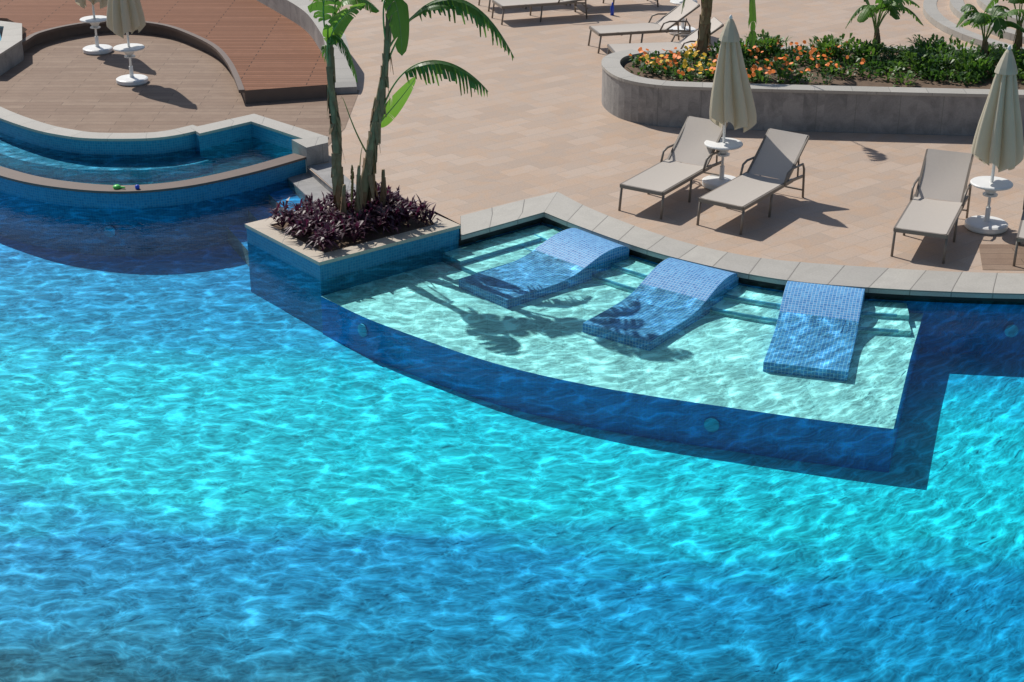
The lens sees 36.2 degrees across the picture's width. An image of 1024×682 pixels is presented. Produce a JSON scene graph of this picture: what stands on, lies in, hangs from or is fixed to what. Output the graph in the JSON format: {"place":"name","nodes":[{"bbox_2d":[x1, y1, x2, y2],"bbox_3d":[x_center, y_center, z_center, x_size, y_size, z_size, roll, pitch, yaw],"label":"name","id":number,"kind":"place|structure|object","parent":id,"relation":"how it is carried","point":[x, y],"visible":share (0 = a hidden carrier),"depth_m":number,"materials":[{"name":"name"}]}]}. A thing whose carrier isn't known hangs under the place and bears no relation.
{"place":"outdoors","nodes":[
{"label":"outdoors","id":0,"kind":"place"},
{"bbox_2d":[0,32,359,144],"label":"round terrace","id":1,"kind":"structure","parent":0,"point":[67,82],"depth_m":27.86,"materials":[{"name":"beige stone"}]},
{"bbox_2d":[75,0,112,54],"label":"closed umbrella with table","id":2,"kind":"object","parent":1,"relation":"on","point":[95,21],"visible":0.96,"depth_m":30.36,"materials":[{"name":"white plastic"}]},
{"bbox_2d":[106,0,147,85],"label":"closed umbrella with table","id":3,"kind":"object","parent":1,"relation":"on","point":[125,16],"visible":1,"depth_m":27.92,"materials":[{"name":"white plastic"}]},
{"bbox_2d":[3,222,1002,663],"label":"pool water","id":4,"kind":"structure","parent":0,"point":[741,374],"depth_m":14.32,"materials":[{"name":"blue liquid"}]},
{"bbox_2d":[307,0,1023,272],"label":"paved deck","id":5,"kind":"structure","parent":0,"point":[540,120],"depth_m":24.88,"materials":[{"name":"stone"}]},
{"bbox_2d":[0,21,23,75],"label":"pool wall","id":6,"kind":"structure","parent":5,"relation":"on","point":[11,52],"depth_m":29.72,"materials":[{"name":"grey stone"}]},
{"bbox_2d":[0,0,327,103],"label":"raised wood deck","id":7,"kind":"structure","parent":5,"relation":"on","point":[261,52],"depth_m":31.25,"materials":[{"name":"brown wood"}]},
{"bbox_2d":[0,107,328,255],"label":"raised channel pool","id":8,"kind":"structure","parent":5,"relation":"in","point":[196,184],"depth_m":23.42,"materials":[{"name":"teal tile"}]},
{"bbox_2d":[104,226,115,236],"bbox_3d":[-5.801,-1.579,22.602,0.170,0.170,0.020,2,24,5],"label":"pool light","id":9,"kind":"object","parent":8,"relation":"attached to","point":[109,231],"visible":1,"depth_m":22.59,"materials":[{"name":"glass"}]},
{"bbox_2d":[113,184,124,188],"bbox_3d":[-5.639,-2.216,22.494,0.182,0.050,0.120,0,24,0],"label":"pool toy","id":10,"kind":"object","parent":8,"relation":"on","point":[116,186],"visible":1,"depth_m":22.46,"materials":[{"name":"green plastic"}]},
{"bbox_2d":[257,0,356,93],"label":"curved stone kerb","id":11,"kind":"structure","parent":5,"relation":"on","point":[298,13],"depth_m":30.21,"materials":[{"name":"beige stone"}]},
{"bbox_2d":[0,211,1023,681],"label":"pool basin","id":12,"kind":"object","parent":5,"relation":"in","point":[214,467],"visible":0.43,"depth_m":15.96,"materials":[{"name":"tile"}]},
{"bbox_2d":[227,163,355,265],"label":"pool stairs","id":13,"kind":"structure","parent":12,"relation":"on","point":[300,186],"depth_m":23.29,"materials":[{"name":"grey stone"}]},
{"bbox_2d":[245,201,460,332],"bbox_3d":[-2.150,-1.096,21.344,2.255,1.040,1.855,-18,30,-35],"label":"planter box","id":14,"kind":"object","parent":12,"relation":"on","point":[294,276],"visible":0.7,"depth_m":20.63,"materials":[{"name":"teal tile"}]},
{"bbox_2d":[308,0,378,230],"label":"banana tree","id":15,"kind":"object","parent":14,"relation":"in","point":[335,29],"visible":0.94,"depth_m":20.30,"materials":[{"name":"green plant"}]},
{"bbox_2d":[267,182,441,250],"bbox_3d":[-2.142,-1.711,20.989,2.157,0.427,1.770,-16,29,-32],"label":"purple groundcover","id":16,"kind":"object","parent":14,"relation":"on","point":[326,225],"visible":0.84,"depth_m":20.85,"materials":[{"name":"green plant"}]},
{"bbox_2d":[342,77,415,209],"bbox_3d":[-1.755,-2.443,21.119,0.996,2.356,0.403,0,24,0],"label":"banana tree","id":17,"kind":"object","parent":14,"relation":"in","point":[398,100],"visible":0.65,"depth_m":20.86,"materials":[{"name":"green plant"}]},
{"bbox_2d":[354,0,513,220],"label":"banana tree","id":18,"kind":"object","parent":14,"relation":"in","point":[396,24],"visible":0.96,"depth_m":20.36,"materials":[{"name":"green plant"}]},
{"bbox_2d":[321,225,922,472],"bbox_3d":[1.519,-0.078,19.459,7.464,0.713,4.081,14,28,29],"label":"tanning ledge","id":19,"kind":"object","parent":12,"relation":"on","point":[545,356],"visible":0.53,"depth_m":18.38,"materials":[{"name":"tile"}]},
{"bbox_2d":[358,324,367,336],"bbox_3d":[-1.857,-0.132,19.473,0.020,0.170,0.170,-22,32,-40],"label":"pool light","id":20,"kind":"object","parent":19,"relation":"attached to","point":[362,330],"visible":1,"depth_m":19.46,"materials":[{"name":"glass"}]},
{"bbox_2d":[459,228,628,308],"bbox_3d":[0.435,-0.994,20.548,2.160,0.342,0.950,-20,31,-37],"label":"submerged lounger","id":21,"kind":"object","parent":19,"relation":"on","point":[565,259],"visible":0.98,"depth_m":20.47,"materials":[{"name":"blue tile"}]},
{"bbox_2d":[582,258,738,350],"bbox_3d":[1.871,-0.506,19.450,0.950,0.342,2.160,16,29,32],"label":"submerged lounger","id":22,"kind":"object","parent":19,"relation":"on","point":[665,300],"visible":0.94,"depth_m":19.41,"materials":[{"name":"blue tile"}]},
{"bbox_2d":[704,417,719,431],"bbox_3d":[2.197,0.920,17.235,0.170,0.170,0.020,7,25,15],"label":"pool light","id":23,"kind":"object","parent":19,"relation":"attached to","point":[711,424],"visible":1,"depth_m":17.22,"materials":[{"name":"glass"}]},
{"bbox_2d":[763,281,864,380],"bbox_3d":[3.632,-0.175,18.707,0.950,0.342,2.160,7,25,15],"label":"submerged lounger","id":24,"kind":"object","parent":19,"relation":"on","point":[809,314],"visible":0.97,"depth_m":18.67,"materials":[{"name":"blue tile"}]},
{"bbox_2d":[460,192,1023,298],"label":"pool coping","id":25,"kind":"object","parent":12,"relation":"on","point":[558,207],"visible":0.94,"depth_m":20.13,"materials":[{"name":"stone"}]},
{"bbox_2d":[1004,324,1017,336],"bbox_3d":[6.200,-0.127,19.461,0.170,0.170,0.020,0,24,0],"label":"pool light","id":26,"kind":"object","parent":12,"relation":"attached to","point":[1010,330],"visible":1,"depth_m":19.45,"materials":[{"name":"glass"}]},
{"bbox_2d":[478,0,570,11],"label":"sun lounger","id":27,"kind":"object","parent":5,"relation":"on","point":[490,2],"visible":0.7,"depth_m":33.99,"materials":[{"name":"metal"}]},
{"bbox_2d":[491,0,587,24],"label":"sun lounger","id":28,"kind":"object","parent":5,"relation":"on","point":[503,4],"visible":1,"depth_m":33.05,"materials":[{"name":"fabric"}]},
{"bbox_2d":[610,2,613,15],"bbox_3d":[2.150,-7.121,33.609,0.080,0.270,0.080,0,24,0],"label":"water bottle","id":29,"kind":"object","parent":5,"relation":"on","point":[612,10],"visible":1,"depth_m":33.59,"materials":[{"name":"blue plastic"}]},
{"bbox_2d":[565,0,658,11],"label":"sun lounger","id":30,"kind":"object","parent":5,"relation":"on","point":[614,0],"visible":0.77,"depth_m":34.40,"materials":[{"name":"metal"}]},
{"bbox_2d":[588,0,699,53],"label":"sun lounger","id":31,"kind":"object","parent":5,"relation":"on","point":[670,19],"visible":0.96,"depth_m":30.82,"materials":[{"name":"fabric"}]},
{"bbox_2d":[607,17,723,54],"bbox_3d":[2.856,-5.559,29.397,2.087,0.848,0.734,-3,24,-8],"label":"sun lounger","id":32,"kind":"object","parent":5,"relation":"on","point":[692,37],"visible":0.48,"depth_m":29.44,"materials":[{"name":"fabric"}]},
{"bbox_2d":[618,116,727,218],"bbox_3d":[2.335,-2.517,22.499,0.734,0.902,2.045,15,28,30],"label":"sun lounger","id":33,"kind":"object","parent":5,"relation":"on","point":[663,178],"visible":0.95,"depth_m":22.74,"materials":[{"name":"fabric"}]},
{"bbox_2d":[669,0,697,35],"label":"closed umbrella with table","id":34,"kind":"object","parent":5,"relation":"on","point":[678,2],"visible":0.41,"depth_m":31.94,"materials":[{"name":"white plastic"}]},
{"bbox_2d":[702,15,756,189],"bbox_3d":[3.161,-3.446,22.574,0.732,2.520,0.662,0,24,0],"label":"closed umbrella with table","id":35,"kind":"object","parent":5,"relation":"on","point":[732,100],"visible":0.94,"depth_m":22.34,"materials":[{"name":"beige fabric"}]},
{"bbox_2d":[696,128,809,234],"bbox_3d":[3.396,-2.261,21.922,0.734,0.902,2.045,16,29,32],"label":"sun lounger","id":36,"kind":"object","parent":5,"relation":"on","point":[778,154],"visible":1,"depth_m":22.19,"materials":[{"name":"fabric"}]},
{"bbox_2d":[890,149,973,263],"bbox_3d":[5.650,-1.837,20.971,0.734,0.902,2.045,10,26,21],"label":"sun lounger","id":37,"kind":"object","parent":5,"relation":"on","point":[944,174],"visible":0.97,"depth_m":21.31,"materials":[{"name":"fabric"}]},
{"bbox_2d":[923,0,1023,46],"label":"curved steps","id":38,"kind":"structure","parent":5,"relation":"on","point":[945,16],"depth_m":32.56,"materials":[{"name":"beige stone"}]},
{"bbox_2d":[964,45,1023,234],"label":"closed umbrella with table","id":39,"kind":"object","parent":5,"relation":"on","point":[998,141],"visible":1,"depth_m":20.69,"materials":[{"name":"beige fabric"}]},
{"bbox_2d":[979,244,1023,269],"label":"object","id":40,"kind":"object","parent":5,"relation":"on","point":[997,256],"visible":1,"depth_m":20.41,"materials":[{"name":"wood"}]},
{"bbox_2d":[1013,201,1023,265],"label":"sun lounger","id":41,"kind":"object","parent":5,"relation":"on","point":[1020,237],"visible":1,"depth_m":20.06,"materials":[{"name":"metal"}]},
{"bbox_2d":[601,46,1023,136],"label":"curved planter wall","id":42,"kind":"structure","parent":0,"point":[878,105],"depth_m":25.57,"materials":[{"name":"grey concrete"}]},
{"bbox_2d":[681,0,756,62],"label":"banana tree","id":43,"kind":"object","parent":42,"relation":"on","point":[704,35],"visible":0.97,"depth_m":27.00,"materials":[{"name":"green plant"}]},
{"bbox_2d":[626,29,1023,86],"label":"flower bed","id":44,"kind":"object","parent":42,"relation":"on","point":[930,58],"visible":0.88,"depth_m":26.81,"materials":[{"name":"green plant"}]},
{"bbox_2d":[845,0,922,54],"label":"banana plant","id":45,"kind":"object","parent":42,"relation":"in","point":[893,7],"visible":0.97,"depth_m":27.27,"materials":[{"name":"green plant"}]},
{"bbox_2d":[956,4,1023,65],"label":"banana plant","id":46,"kind":"object","parent":42,"relation":"in","point":[998,13],"visible":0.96,"depth_m":26.78,"materials":[{"name":"green plant"}]},
{"bbox_2d":[984,0,1023,50],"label":"banana plant","id":47,"kind":"object","parent":42,"relation":"in","point":[1018,38],"visible":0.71,"depth_m":27.55,"materials":[{"name":"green plant"}]}
]}

